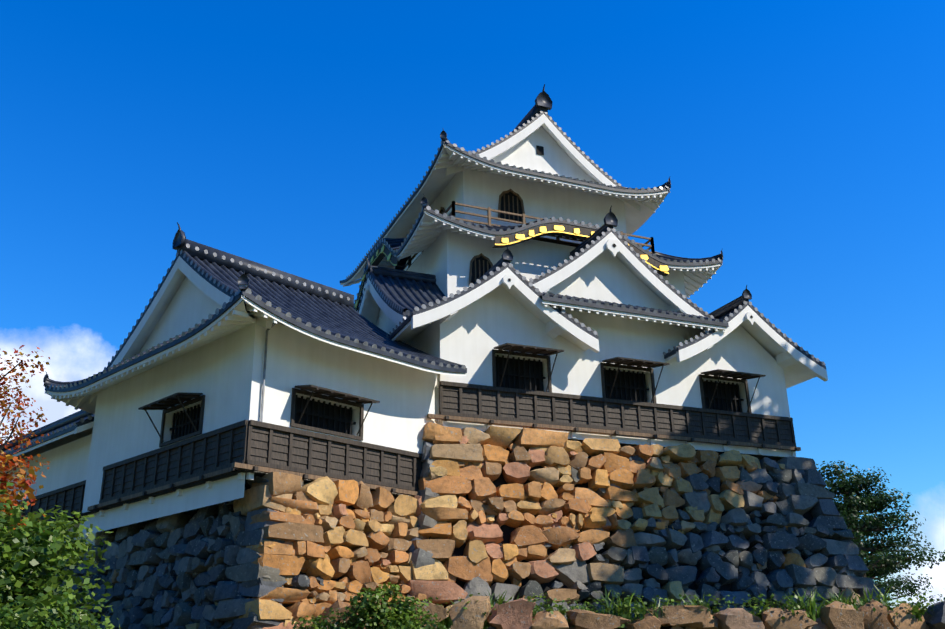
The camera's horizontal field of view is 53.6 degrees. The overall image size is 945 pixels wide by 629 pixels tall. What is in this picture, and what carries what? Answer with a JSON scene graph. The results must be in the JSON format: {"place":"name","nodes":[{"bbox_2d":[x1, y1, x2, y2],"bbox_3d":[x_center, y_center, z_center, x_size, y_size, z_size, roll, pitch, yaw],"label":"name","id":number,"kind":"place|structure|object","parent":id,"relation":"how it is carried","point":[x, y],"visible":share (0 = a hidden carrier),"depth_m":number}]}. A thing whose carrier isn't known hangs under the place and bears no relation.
{"place":"outdoors","nodes":[
{"label":"outdoors","id":0,"kind":"place"},
{"bbox_2d":[0,345,119,628],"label":"maple tree","id":1,"kind":"object","parent":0,"point":[34,560],"depth_m":14.82},
{"bbox_2d":[0,0,944,608],"label":"sky","id":2,"kind":"structure","parent":0,"point":[802,142]},
{"bbox_2d":[816,460,944,576],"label":"pine tree","id":3,"kind":"object","parent":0,"point":[868,500],"depth_m":36.52},
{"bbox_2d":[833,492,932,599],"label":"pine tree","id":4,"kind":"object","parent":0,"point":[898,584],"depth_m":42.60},
{"label":"ground","id":5,"kind":"structure","parent":0,"visible":0},
{"bbox_2d":[0,587,108,628],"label":"bush","id":6,"kind":"object","parent":5,"relation":"on","point":[18,619],"depth_m":12.59},
{"bbox_2d":[28,422,885,628],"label":"stone base","id":7,"kind":"object","parent":5,"relation":"on","point":[254,543],"depth_m":25.90},
{"bbox_2d":[0,421,148,545],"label":"wall","id":8,"kind":"structure","parent":7,"relation":"on","point":[66,455],"depth_m":30.33},
{"bbox_2d":[0,410,94,456],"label":"roof","id":9,"kind":"structure","parent":8,"relation":"on","point":[71,419],"depth_m":35.72},
{"bbox_2d":[0,415,91,454],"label":"roof tiles","id":10,"kind":"object","parent":9,"relation":"on","point":[81,421],"visible":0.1,"depth_m":29.18},
{"bbox_2d":[45,256,465,534],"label":"wing","id":11,"kind":"structure","parent":7,"relation":"on","point":[218,363],"depth_m":24.81},
{"bbox_2d":[87,462,419,510],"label":"wooden beam","id":12,"kind":"structure","parent":11,"relation":"attached to","point":[239,466],"depth_m":23.51},
{"bbox_2d":[43,222,466,391],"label":"roof","id":13,"kind":"structure","parent":11,"relation":"on","point":[315,307],"depth_m":27.40},
{"bbox_2d":[45,244,465,421],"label":"roof trim","id":14,"kind":"structure","parent":13,"relation":"on","point":[278,309],"depth_m":24.78},
{"bbox_2d":[340,114,827,456],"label":"keep","id":15,"kind":"structure","parent":7,"relation":"on","point":[471,330],"depth_m":31.59},
{"bbox_2d":[354,225,668,307],"bbox_3d":[0.512,-2.267,35.166,12.968,1.631,4.684,-7,-22,16],"label":"roof trim","id":16,"kind":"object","parent":15,"relation":"attached to","point":[543,230],"visible":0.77,"depth_m":34.02},
{"bbox_2d":[340,84,825,368],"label":"roof","id":17,"kind":"structure","parent":15,"relation":"attached to","point":[402,288],"depth_m":32.63},
{"bbox_2d":[346,110,824,364],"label":"roof tiles","id":18,"kind":"object","parent":15,"relation":"attached to","point":[478,281],"visible":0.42,"depth_m":32.48},
{"bbox_2d":[404,189,800,450],"bbox_3d":[1.482,1.565,38.592,13.500,10.952,17.230,8,-23,-22],"label":"brown wood","id":19,"kind":"object","parent":15,"relation":"attached to","point":[489,217],"visible":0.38,"depth_m":32.82},
{"bbox_2d":[319,596,944,628],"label":"rock wall","id":20,"kind":"structure","parent":5,"relation":"on","point":[516,614],"depth_m":21.73},
{"bbox_2d":[291,582,446,628],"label":"bush leaves","id":21,"kind":"object","parent":20,"relation":"on","point":[401,617],"visible":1,"depth_m":20.13},
{"bbox_2d":[377,584,944,628],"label":"weed leaf","id":22,"kind":"object","parent":20,"relation":"on","point":[624,610],"visible":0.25,"depth_m":22.36}
]}

